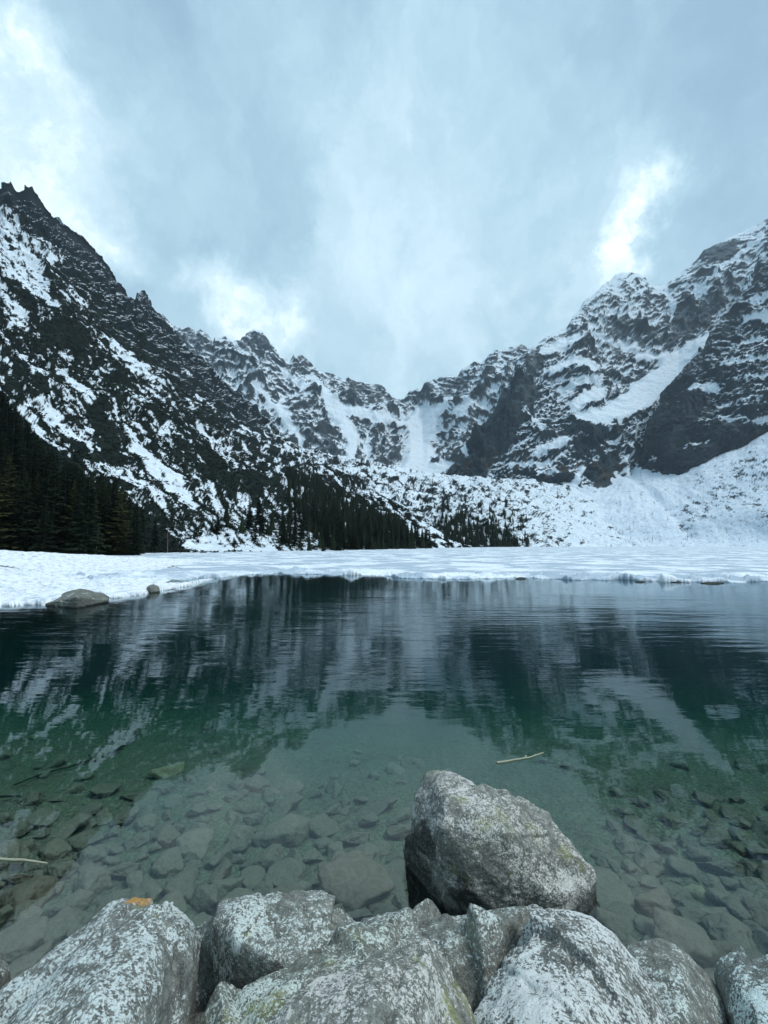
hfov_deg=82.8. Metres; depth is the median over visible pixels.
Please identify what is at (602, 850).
lake bed stone
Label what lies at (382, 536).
spruce tree
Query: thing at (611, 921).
lake bed stone
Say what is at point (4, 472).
spruce tree
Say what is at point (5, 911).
lake bed stone
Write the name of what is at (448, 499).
moraine scrub
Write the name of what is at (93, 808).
lake bed stone
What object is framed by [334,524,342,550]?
spruce tree
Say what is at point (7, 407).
spruce tree
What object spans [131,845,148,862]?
lake bed stone
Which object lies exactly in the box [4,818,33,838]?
lake bed stone
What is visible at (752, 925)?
lake bed stone
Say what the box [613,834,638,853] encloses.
lake bed stone
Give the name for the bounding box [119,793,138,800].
lake bed stone
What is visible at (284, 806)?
lake bed stone
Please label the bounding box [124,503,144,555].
spruce tree
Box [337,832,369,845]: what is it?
lake bed stone
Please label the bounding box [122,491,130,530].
spruce tree
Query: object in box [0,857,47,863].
floating reed
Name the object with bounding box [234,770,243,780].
lake bed stone
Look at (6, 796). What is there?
sunken branch
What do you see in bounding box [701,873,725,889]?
lake bed stone
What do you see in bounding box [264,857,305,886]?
lake bed stone
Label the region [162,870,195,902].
lake bed stone
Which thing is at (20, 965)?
lake bed stone
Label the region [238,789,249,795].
lake bed stone
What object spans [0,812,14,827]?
lake bed stone
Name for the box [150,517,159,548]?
spruce tree
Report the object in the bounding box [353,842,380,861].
lake bed stone
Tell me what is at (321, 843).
lake bed stone
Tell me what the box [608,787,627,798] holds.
lake bed stone
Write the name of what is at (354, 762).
lake bed stone
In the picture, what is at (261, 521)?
spruce tree
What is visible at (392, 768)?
lake bed stone
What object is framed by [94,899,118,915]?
lake bed stone
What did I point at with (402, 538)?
spruce tree
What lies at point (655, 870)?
lake bed stone
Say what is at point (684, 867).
lake bed stone
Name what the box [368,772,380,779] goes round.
lake bed stone
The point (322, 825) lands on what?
lake bed stone
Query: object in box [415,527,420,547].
spruce tree
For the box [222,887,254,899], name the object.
lake bed stone
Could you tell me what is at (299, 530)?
spruce tree
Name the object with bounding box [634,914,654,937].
lake bed stone
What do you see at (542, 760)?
lake bed stone
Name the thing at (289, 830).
lake bed stone
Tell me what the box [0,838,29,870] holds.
lake bed stone
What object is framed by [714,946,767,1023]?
boulder
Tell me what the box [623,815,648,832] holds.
lake bed stone
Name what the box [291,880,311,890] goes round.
lake bed stone
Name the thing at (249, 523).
spruce tree
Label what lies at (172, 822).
lake bed stone
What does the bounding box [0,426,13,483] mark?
spruce tree
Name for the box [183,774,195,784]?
lake bed stone
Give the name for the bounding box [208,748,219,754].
lake bed stone
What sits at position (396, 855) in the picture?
lake bed stone
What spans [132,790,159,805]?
lake bed stone
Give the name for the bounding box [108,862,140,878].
lake bed stone
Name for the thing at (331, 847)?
lake bed stone
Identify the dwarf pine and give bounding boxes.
[0,203,481,552]
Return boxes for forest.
[11,415,532,550]
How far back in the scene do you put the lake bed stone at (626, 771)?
6.45 m
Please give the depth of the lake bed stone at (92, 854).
3.97 m
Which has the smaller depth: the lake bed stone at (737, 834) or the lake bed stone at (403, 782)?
the lake bed stone at (737, 834)
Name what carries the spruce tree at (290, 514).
on the mountain at (27, 217)
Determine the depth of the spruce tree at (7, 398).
166.70 m
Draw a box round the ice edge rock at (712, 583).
[700,582,723,583]
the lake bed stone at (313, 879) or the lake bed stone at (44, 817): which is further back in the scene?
the lake bed stone at (44, 817)
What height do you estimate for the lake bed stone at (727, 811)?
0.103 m
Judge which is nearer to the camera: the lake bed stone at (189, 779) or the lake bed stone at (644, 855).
the lake bed stone at (644, 855)
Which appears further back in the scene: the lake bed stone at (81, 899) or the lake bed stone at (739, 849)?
the lake bed stone at (739, 849)
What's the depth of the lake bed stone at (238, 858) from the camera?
4.04 m
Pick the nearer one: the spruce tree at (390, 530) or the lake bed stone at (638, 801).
the lake bed stone at (638, 801)
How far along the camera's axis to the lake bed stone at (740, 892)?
3.48 m
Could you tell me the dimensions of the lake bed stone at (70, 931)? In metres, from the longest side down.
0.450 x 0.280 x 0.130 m
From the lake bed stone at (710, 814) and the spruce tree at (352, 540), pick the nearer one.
the lake bed stone at (710, 814)
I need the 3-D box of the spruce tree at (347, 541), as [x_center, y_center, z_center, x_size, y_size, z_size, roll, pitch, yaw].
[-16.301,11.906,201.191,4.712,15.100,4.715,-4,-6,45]
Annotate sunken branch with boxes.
[0,795,38,806]
[13,727,140,785]
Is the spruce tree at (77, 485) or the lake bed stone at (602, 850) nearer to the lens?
the lake bed stone at (602, 850)
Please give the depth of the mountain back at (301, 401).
1968.75 m
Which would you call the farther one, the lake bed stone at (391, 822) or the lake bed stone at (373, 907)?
the lake bed stone at (391, 822)
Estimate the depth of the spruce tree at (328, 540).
195.59 m
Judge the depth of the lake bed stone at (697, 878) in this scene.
3.75 m
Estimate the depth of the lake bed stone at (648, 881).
3.73 m
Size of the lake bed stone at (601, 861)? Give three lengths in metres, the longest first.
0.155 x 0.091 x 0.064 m
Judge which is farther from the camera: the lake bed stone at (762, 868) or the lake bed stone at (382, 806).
the lake bed stone at (382, 806)
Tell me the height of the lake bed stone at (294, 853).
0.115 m
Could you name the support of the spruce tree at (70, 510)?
on the mountain at (27, 217)
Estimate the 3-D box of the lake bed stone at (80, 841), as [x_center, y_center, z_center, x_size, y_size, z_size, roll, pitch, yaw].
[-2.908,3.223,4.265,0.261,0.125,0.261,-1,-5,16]
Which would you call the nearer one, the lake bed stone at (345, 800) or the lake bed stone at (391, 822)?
the lake bed stone at (391, 822)
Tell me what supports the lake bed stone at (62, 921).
on the lake
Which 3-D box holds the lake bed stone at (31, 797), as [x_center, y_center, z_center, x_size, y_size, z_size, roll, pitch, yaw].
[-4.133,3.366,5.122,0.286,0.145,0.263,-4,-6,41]
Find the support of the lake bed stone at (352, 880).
on the lake
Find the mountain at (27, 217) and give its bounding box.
[0,181,469,553]
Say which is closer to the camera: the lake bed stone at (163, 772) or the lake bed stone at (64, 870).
the lake bed stone at (64, 870)
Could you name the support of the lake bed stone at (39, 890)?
on the lake
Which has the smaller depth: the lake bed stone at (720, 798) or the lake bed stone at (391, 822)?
the lake bed stone at (391, 822)
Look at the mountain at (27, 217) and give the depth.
450.85 m
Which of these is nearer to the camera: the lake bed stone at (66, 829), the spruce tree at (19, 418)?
the lake bed stone at (66, 829)
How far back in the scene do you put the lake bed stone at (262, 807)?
4.94 m
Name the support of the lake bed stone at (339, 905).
on the lake
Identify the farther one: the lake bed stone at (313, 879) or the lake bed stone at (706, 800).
the lake bed stone at (706, 800)
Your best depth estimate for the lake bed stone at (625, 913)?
3.25 m
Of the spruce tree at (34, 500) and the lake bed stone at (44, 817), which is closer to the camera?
the lake bed stone at (44, 817)
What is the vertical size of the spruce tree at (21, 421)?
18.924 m
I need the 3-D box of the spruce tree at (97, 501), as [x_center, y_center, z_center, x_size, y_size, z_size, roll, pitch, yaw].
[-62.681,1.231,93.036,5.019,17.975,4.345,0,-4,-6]
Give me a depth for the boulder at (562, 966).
1.51 m
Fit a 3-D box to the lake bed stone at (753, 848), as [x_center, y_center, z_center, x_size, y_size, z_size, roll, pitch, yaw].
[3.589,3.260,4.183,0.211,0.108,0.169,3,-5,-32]
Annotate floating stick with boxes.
[496,752,543,763]
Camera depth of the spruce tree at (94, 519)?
92.09 m
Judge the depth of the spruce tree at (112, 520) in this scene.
95.06 m
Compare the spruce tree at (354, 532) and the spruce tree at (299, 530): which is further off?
the spruce tree at (354, 532)
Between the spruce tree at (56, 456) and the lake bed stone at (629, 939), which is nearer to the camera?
the lake bed stone at (629, 939)
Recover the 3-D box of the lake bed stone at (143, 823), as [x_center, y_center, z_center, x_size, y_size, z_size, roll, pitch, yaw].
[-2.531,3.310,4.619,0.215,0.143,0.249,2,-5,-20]
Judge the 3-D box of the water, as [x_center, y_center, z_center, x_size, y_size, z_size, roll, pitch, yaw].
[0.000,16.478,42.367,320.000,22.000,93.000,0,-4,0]
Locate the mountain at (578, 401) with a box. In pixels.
[440,219,767,488]
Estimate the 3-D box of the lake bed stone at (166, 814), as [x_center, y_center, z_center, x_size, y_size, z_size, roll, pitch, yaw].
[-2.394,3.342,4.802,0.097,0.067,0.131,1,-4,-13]
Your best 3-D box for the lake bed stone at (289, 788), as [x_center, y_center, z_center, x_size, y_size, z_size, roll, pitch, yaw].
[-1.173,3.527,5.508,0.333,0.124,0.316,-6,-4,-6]
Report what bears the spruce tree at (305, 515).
on the mountain at (27, 217)
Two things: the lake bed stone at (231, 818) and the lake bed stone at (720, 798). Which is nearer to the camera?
the lake bed stone at (231, 818)
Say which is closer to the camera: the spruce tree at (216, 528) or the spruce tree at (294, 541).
the spruce tree at (294, 541)
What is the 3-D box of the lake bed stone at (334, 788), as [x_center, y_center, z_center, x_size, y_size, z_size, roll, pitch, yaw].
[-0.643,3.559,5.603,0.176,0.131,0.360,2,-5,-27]
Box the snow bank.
[0,550,228,608]
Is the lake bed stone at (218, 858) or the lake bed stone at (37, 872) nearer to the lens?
the lake bed stone at (37, 872)
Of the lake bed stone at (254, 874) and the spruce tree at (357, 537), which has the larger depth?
the spruce tree at (357, 537)
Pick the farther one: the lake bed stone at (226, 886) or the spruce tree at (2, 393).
the spruce tree at (2, 393)
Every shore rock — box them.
[42,588,109,621]
[146,584,159,592]
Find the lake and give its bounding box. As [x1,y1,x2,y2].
[0,590,767,964]
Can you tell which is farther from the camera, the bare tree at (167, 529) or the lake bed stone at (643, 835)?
the bare tree at (167, 529)
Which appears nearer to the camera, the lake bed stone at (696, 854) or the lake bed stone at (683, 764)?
the lake bed stone at (696, 854)
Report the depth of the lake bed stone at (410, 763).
6.67 m
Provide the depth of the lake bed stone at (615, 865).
4.00 m
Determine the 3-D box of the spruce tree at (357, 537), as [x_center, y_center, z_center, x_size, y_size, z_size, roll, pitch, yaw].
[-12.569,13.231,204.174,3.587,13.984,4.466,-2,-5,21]
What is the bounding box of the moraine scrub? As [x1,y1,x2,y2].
[271,432,563,546]
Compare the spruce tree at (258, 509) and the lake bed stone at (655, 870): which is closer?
the lake bed stone at (655, 870)
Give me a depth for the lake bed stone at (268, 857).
3.95 m
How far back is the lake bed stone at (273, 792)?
5.42 m
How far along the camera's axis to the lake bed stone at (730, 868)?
3.88 m
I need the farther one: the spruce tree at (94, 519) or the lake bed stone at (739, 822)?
the spruce tree at (94, 519)
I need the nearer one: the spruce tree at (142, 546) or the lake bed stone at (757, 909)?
the lake bed stone at (757, 909)
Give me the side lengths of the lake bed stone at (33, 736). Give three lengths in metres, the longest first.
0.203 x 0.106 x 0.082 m
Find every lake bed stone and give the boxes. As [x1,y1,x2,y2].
[0,744,11,760]
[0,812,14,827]
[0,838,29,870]
[0,872,8,887]
[0,875,58,915]
[0,904,12,930]
[0,916,47,962]
[2,873,33,883]
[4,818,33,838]
[6,900,44,926]
[8,939,53,979]
[17,791,44,806]
[23,839,35,852]
[26,734,37,739]
[26,807,59,829]
[27,863,42,870]
[32,764,44,768]
[32,827,50,839]
[32,870,44,876]
[36,769,50,777]
[38,837,71,860]
[41,905,93,944]
[46,860,79,879]
[47,754,67,767]
[47,888,93,917]
[49,795,63,801]
[50,813,92,838]
[52,881,65,896]
[61,783,83,793]
[66,924,85,937]
[68,828,103,851]
[72,865,113,899]
[73,771,95,780]
[74,802,102,815]
[77,844,106,865]
[78,862,93,872]
[84,818,97,830]
[89,753,109,762]
[89,782,121,797]
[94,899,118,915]
[95,807,112,825]
[97,888,129,905]
[102,825,120,839]
[102,856,120,865]
[108,846,123,854]
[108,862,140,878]
[109,806,138,826]
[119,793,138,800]
[122,831,150,851]
[123,888,146,898]
[126,870,143,889]
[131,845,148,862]
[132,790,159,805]
[134,813,156,831]
[138,878,163,901]
[145,762,183,778]
[147,841,161,851]
[150,846,183,878]
[151,782,175,795]
[152,823,180,849]
[156,820,174,830]
[158,888,186,913]
[162,810,171,819]
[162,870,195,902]
[164,794,183,807]
[173,824,185,833]
[174,827,213,862]
[178,866,198,878]
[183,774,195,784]
[184,859,201,867]
[186,802,206,816]
[188,790,205,797]
[189,883,223,915]
[190,822,206,829]
[191,912,213,928]
[196,815,209,824]
[202,722,214,730]
[204,846,232,869]
[206,786,217,794]
[206,802,222,811]
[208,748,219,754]
[208,877,244,895]
[209,859,232,880]
[221,825,254,853]
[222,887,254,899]
[224,790,243,802]
[224,809,237,825]
[227,780,244,790]
[231,803,245,813]
[231,853,244,863]
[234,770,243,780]
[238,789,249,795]
[239,844,283,869]
[240,865,265,887]
[242,801,268,815]
[243,812,263,826]
[244,774,270,792]
[246,884,255,890]
[249,768,265,776]
[252,813,309,848]
[253,879,272,894]
[263,787,280,798]
[263,797,275,806]
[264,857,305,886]
[264,883,301,895]
[271,793,303,815]
[279,780,303,797]
[286,847,302,861]
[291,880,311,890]
[303,847,323,862]
[307,870,320,886]
[308,788,321,797]
[309,813,339,838]
[315,837,330,849]
[317,849,394,912]
[317,861,328,868]
[324,803,341,815]
[325,779,342,798]
[325,841,342,856]
[330,850,344,860]
[334,903,344,911]
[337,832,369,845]
[340,805,350,814]
[341,796,350,806]
[346,906,372,919]
[350,759,360,766]
[353,796,368,802]
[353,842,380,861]
[358,812,379,825]
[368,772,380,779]
[368,902,383,913]
[371,796,397,815]
[372,903,398,916]
[374,840,390,855]
[384,859,406,892]
[385,818,397,827]
[386,762,404,774]
[386,824,410,840]
[386,851,403,862]
[391,888,407,908]
[393,807,411,821]
[396,780,406,784]
[400,757,427,769]
[538,757,548,764]
[560,760,573,770]
[590,843,612,861]
[593,867,634,908]
[596,856,609,867]
[596,907,626,941]
[605,857,620,871]
[606,819,623,836]
[606,901,636,933]
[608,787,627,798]
[613,805,634,814]
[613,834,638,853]
[617,873,637,886]
[620,859,637,872]
[621,769,631,774]
[622,935,637,945]
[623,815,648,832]
[629,795,650,808]
[633,843,661,868]
[634,887,678,918]
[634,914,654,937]
[636,829,654,841]
[640,875,661,887]
[640,934,653,940]
[645,863,665,877]
[650,840,677,853]
[653,788,675,804]
[653,907,718,968]
[658,811,688,829]
[658,882,693,901]
[659,878,682,886]
[665,855,697,877]
[666,759,691,771]
[676,834,696,847]
[676,906,729,929]
[678,898,697,907]
[684,884,708,902]
[686,845,712,861]
[690,827,704,836]
[692,790,716,807]
[692,875,702,883]
[695,860,745,877]
[696,818,710,827]
[699,826,732,848]
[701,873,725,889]
[701,912,756,949]
[702,809,720,821]
[703,968,715,983]
[705,888,731,904]
[706,822,727,830]
[711,940,737,958]
[713,795,724,801]
[718,876,740,889]
[719,804,738,818]
[719,895,752,921]
[728,796,744,803]
[728,826,750,841]
[729,816,751,827]
[730,945,762,958]
[732,888,753,899]
[733,758,759,774]
[733,844,747,856]
[738,857,747,865]
[738,877,767,891]
[743,861,759,877]
[743,896,767,930]
[743,919,764,932]
[745,841,766,856]
[751,820,767,843]
[752,929,767,954]
[756,815,767,823]
[757,860,767,886]
[758,761,767,768]
[761,763,767,774]
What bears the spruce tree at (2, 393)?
on the mountain at (27, 217)
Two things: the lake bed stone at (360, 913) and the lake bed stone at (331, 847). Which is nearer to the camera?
the lake bed stone at (360, 913)
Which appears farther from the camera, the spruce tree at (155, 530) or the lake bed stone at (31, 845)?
the spruce tree at (155, 530)
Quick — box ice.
[76,546,767,582]
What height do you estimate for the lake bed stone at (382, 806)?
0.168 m
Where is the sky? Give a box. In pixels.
[0,0,767,399]
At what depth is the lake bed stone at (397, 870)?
3.67 m
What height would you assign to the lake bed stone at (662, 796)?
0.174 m
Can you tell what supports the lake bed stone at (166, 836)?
on the lake
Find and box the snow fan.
[562,432,767,546]
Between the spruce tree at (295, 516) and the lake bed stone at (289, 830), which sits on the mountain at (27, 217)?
the spruce tree at (295, 516)
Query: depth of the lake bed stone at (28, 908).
3.20 m
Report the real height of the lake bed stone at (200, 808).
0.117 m
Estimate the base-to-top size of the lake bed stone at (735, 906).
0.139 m
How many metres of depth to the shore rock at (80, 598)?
15.75 m
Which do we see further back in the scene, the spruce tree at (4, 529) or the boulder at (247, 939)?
the spruce tree at (4, 529)
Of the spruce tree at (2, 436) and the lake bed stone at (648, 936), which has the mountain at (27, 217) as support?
the spruce tree at (2, 436)
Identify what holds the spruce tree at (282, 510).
on the mountain at (27, 217)
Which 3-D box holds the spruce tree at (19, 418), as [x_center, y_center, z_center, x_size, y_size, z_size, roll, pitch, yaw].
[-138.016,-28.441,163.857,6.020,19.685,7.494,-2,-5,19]
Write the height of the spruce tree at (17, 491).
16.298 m
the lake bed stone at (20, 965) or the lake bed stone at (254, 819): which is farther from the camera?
the lake bed stone at (254, 819)
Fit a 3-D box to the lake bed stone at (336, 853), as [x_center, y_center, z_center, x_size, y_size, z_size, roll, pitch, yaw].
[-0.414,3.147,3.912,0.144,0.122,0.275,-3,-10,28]
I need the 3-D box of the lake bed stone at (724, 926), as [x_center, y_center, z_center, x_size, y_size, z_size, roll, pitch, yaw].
[2.450,2.951,3.051,0.316,0.147,0.344,-1,-4,14]
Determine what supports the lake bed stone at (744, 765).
on the lake
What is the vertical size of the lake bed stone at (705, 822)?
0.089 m
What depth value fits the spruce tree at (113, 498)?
94.19 m
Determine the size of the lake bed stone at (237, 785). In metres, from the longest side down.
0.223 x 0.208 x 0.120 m
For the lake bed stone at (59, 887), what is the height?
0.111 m
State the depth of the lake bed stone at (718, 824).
4.61 m
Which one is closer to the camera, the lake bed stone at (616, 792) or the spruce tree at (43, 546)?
the lake bed stone at (616, 792)
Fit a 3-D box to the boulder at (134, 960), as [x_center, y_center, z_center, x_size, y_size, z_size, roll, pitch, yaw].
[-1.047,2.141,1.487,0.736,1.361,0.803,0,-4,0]
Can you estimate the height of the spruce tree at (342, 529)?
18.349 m
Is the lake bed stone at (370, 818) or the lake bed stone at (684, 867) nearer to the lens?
the lake bed stone at (684, 867)
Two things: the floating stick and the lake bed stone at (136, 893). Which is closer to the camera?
the lake bed stone at (136, 893)
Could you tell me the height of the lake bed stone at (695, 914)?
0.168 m
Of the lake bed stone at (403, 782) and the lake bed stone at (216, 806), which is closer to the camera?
the lake bed stone at (216, 806)
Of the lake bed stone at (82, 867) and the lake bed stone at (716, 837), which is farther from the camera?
the lake bed stone at (716, 837)
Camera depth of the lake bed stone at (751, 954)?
2.83 m
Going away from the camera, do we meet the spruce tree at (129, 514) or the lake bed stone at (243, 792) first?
the lake bed stone at (243, 792)
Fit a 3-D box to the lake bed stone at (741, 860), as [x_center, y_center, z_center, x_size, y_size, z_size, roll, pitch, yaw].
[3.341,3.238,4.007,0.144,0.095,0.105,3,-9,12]
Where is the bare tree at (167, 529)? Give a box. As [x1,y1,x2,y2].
[161,524,171,552]
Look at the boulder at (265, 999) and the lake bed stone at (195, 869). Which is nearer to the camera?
the boulder at (265, 999)
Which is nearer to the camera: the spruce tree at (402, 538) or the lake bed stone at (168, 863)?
the lake bed stone at (168, 863)
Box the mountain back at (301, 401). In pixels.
[162,314,529,472]
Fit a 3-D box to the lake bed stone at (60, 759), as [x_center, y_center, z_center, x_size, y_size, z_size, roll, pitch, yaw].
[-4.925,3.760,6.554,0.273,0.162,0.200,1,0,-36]
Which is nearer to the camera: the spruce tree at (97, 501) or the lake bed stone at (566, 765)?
the lake bed stone at (566, 765)
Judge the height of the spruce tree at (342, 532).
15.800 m
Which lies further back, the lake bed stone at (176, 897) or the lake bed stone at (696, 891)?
the lake bed stone at (696, 891)
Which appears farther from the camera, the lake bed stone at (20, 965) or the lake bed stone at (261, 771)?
the lake bed stone at (261, 771)
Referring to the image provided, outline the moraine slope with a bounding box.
[270,429,646,546]
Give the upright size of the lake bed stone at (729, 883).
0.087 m
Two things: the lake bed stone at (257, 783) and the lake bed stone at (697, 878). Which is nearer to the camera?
the lake bed stone at (697, 878)
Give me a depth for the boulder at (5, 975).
1.85 m
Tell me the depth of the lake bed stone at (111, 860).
3.91 m
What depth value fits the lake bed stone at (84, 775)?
6.12 m
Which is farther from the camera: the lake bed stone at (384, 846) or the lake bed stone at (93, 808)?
the lake bed stone at (93, 808)
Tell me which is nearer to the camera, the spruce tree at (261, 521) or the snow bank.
the snow bank
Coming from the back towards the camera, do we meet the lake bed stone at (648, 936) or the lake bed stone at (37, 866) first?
the lake bed stone at (37, 866)
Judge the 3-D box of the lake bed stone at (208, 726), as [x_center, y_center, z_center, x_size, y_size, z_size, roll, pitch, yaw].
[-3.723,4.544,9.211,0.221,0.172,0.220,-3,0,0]
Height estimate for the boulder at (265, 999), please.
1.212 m
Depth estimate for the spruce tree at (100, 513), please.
95.14 m
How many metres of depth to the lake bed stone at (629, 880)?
3.77 m
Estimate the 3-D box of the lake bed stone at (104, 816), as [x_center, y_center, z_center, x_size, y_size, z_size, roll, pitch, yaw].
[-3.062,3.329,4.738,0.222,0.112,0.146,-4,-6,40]
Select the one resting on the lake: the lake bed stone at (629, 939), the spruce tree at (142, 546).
the lake bed stone at (629, 939)
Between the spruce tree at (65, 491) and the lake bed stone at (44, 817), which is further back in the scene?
the spruce tree at (65, 491)
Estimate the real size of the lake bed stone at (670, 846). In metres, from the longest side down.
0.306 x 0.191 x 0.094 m
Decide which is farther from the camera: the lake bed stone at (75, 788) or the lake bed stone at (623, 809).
the lake bed stone at (75, 788)
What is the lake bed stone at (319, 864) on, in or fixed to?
on the lake
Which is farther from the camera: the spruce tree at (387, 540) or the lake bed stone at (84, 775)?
the spruce tree at (387, 540)
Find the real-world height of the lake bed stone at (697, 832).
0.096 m
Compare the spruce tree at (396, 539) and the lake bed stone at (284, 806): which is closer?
the lake bed stone at (284, 806)
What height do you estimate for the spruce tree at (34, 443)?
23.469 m
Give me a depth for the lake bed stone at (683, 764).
6.75 m
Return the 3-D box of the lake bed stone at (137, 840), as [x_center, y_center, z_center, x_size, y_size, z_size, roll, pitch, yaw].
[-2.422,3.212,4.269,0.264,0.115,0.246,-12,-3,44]
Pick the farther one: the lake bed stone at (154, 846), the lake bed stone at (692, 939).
the lake bed stone at (154, 846)
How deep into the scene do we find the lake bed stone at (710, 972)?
2.63 m
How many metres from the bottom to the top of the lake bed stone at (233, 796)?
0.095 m
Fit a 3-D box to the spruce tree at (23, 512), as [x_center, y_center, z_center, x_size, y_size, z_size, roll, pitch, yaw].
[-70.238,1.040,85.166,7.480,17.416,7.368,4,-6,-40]
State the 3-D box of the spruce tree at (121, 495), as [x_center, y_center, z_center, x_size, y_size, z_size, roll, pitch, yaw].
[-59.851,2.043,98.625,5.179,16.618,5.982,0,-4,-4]
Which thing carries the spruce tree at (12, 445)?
on the mountain at (27, 217)
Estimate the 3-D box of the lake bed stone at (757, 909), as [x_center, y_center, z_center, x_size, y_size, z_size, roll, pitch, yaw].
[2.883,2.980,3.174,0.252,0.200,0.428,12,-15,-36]
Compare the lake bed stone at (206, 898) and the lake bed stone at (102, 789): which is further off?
the lake bed stone at (102, 789)
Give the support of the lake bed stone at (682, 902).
on the lake
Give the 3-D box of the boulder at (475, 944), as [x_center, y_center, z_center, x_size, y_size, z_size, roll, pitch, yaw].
[0.241,2.237,1.723,0.928,1.228,0.487,0,-4,0]
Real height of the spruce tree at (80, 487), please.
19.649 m
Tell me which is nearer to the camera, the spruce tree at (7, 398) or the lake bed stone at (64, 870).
the lake bed stone at (64, 870)
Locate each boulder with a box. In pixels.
[0,897,209,1023]
[0,951,10,988]
[189,1012,203,1023]
[196,889,355,996]
[199,922,398,1023]
[274,938,475,1023]
[360,898,529,1012]
[403,770,596,918]
[473,904,670,1023]
[626,938,727,1023]
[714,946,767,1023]
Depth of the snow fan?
853.74 m
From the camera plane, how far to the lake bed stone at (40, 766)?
6.40 m
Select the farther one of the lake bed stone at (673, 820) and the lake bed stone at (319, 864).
the lake bed stone at (673, 820)
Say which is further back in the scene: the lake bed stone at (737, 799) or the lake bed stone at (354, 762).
the lake bed stone at (354, 762)
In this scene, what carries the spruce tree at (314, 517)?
on the mountain at (27, 217)
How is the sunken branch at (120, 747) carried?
on the lake
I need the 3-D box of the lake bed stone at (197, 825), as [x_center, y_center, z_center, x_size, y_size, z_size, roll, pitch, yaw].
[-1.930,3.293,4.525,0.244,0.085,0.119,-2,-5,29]
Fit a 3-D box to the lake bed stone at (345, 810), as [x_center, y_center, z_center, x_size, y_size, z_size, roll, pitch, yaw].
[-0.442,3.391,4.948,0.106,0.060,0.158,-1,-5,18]
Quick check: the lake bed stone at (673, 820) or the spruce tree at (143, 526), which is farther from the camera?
the spruce tree at (143, 526)
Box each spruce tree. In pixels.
[0,386,6,413]
[0,416,16,476]
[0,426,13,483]
[0,436,14,496]
[0,453,21,521]
[0,455,15,506]
[0,474,23,550]
[0,478,34,551]
[2,397,12,433]
[3,400,11,442]
[3,404,28,483]
[3,473,46,551]
[13,462,31,506]
[14,412,22,450]
[16,419,31,464]
[19,414,23,435]
[21,471,34,550]
[24,430,37,485]
[28,466,54,549]
[28,499,59,552]
[29,458,70,552]
[32,463,57,545]
[33,449,61,541]
[49,463,74,544]
[51,452,64,478]
[55,480,84,553]
[57,468,92,552]
[60,494,88,553]
[63,471,110,554]
[72,470,86,515]
[84,479,101,549]
[90,476,103,526]
[94,477,100,504]
[96,475,108,554]
[96,481,109,531]
[98,482,126,554]
[100,491,131,554]
[102,486,125,543]
[104,485,129,541]
[108,477,118,513]
[121,494,139,547]
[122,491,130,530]
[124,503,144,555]
[129,501,148,547]
[137,503,148,543]
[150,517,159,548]
[212,512,222,533]
[244,497,254,529]
[251,517,258,539]
[252,497,263,522]
[257,500,266,534]
[276,514,288,544]
[277,503,286,528]
[285,502,293,526]
[290,520,298,547]
[291,512,299,539]
[292,498,299,518]
[296,516,306,546]
[298,510,306,536]
[304,510,307,528]
[310,513,315,535]
[321,520,325,539]
[324,523,330,548]
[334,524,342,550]
[337,514,345,545]
[339,520,346,548]
[344,523,352,549]
[349,519,359,549]
[350,525,357,549]
[355,526,359,549]
[356,503,363,520]
[359,524,363,549]
[365,531,371,549]
[371,522,377,543]
[379,526,386,547]
[385,523,389,546]
[387,512,390,534]
[388,521,393,542]
[394,529,398,548]
[399,526,404,546]
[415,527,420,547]
[425,527,429,547]
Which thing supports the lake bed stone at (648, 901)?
on the lake
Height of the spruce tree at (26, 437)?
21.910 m
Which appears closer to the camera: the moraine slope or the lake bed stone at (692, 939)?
the lake bed stone at (692, 939)
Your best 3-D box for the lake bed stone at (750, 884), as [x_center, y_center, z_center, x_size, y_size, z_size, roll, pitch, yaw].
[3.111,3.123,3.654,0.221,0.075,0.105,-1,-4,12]
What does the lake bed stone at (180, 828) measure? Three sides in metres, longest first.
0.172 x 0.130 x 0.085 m
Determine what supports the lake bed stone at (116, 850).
on the lake
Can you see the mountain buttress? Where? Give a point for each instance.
(713, 401)
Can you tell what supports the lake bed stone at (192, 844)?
on the lake
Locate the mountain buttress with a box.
[637,247,767,474]
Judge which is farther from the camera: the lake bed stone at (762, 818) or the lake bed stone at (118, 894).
the lake bed stone at (762, 818)
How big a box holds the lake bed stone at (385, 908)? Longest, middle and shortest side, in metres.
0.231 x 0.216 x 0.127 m
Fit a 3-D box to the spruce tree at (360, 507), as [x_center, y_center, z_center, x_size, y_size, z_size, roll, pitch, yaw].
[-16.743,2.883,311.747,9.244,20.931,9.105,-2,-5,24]
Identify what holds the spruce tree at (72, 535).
on the mountain at (27, 217)
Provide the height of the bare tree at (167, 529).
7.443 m
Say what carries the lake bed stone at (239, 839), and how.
on the lake
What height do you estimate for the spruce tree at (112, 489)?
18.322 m
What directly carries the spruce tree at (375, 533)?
on the mountain at (27, 217)
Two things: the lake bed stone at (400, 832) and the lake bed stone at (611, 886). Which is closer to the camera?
the lake bed stone at (611, 886)
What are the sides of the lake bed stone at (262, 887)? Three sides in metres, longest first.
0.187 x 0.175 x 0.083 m
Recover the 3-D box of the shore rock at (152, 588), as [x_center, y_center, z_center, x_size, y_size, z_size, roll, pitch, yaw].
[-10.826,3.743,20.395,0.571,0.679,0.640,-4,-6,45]
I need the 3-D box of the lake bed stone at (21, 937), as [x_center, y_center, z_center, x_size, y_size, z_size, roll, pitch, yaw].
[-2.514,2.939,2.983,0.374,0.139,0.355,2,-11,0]
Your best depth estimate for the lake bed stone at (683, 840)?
4.32 m
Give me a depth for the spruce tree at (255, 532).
198.24 m
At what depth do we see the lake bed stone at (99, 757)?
6.77 m

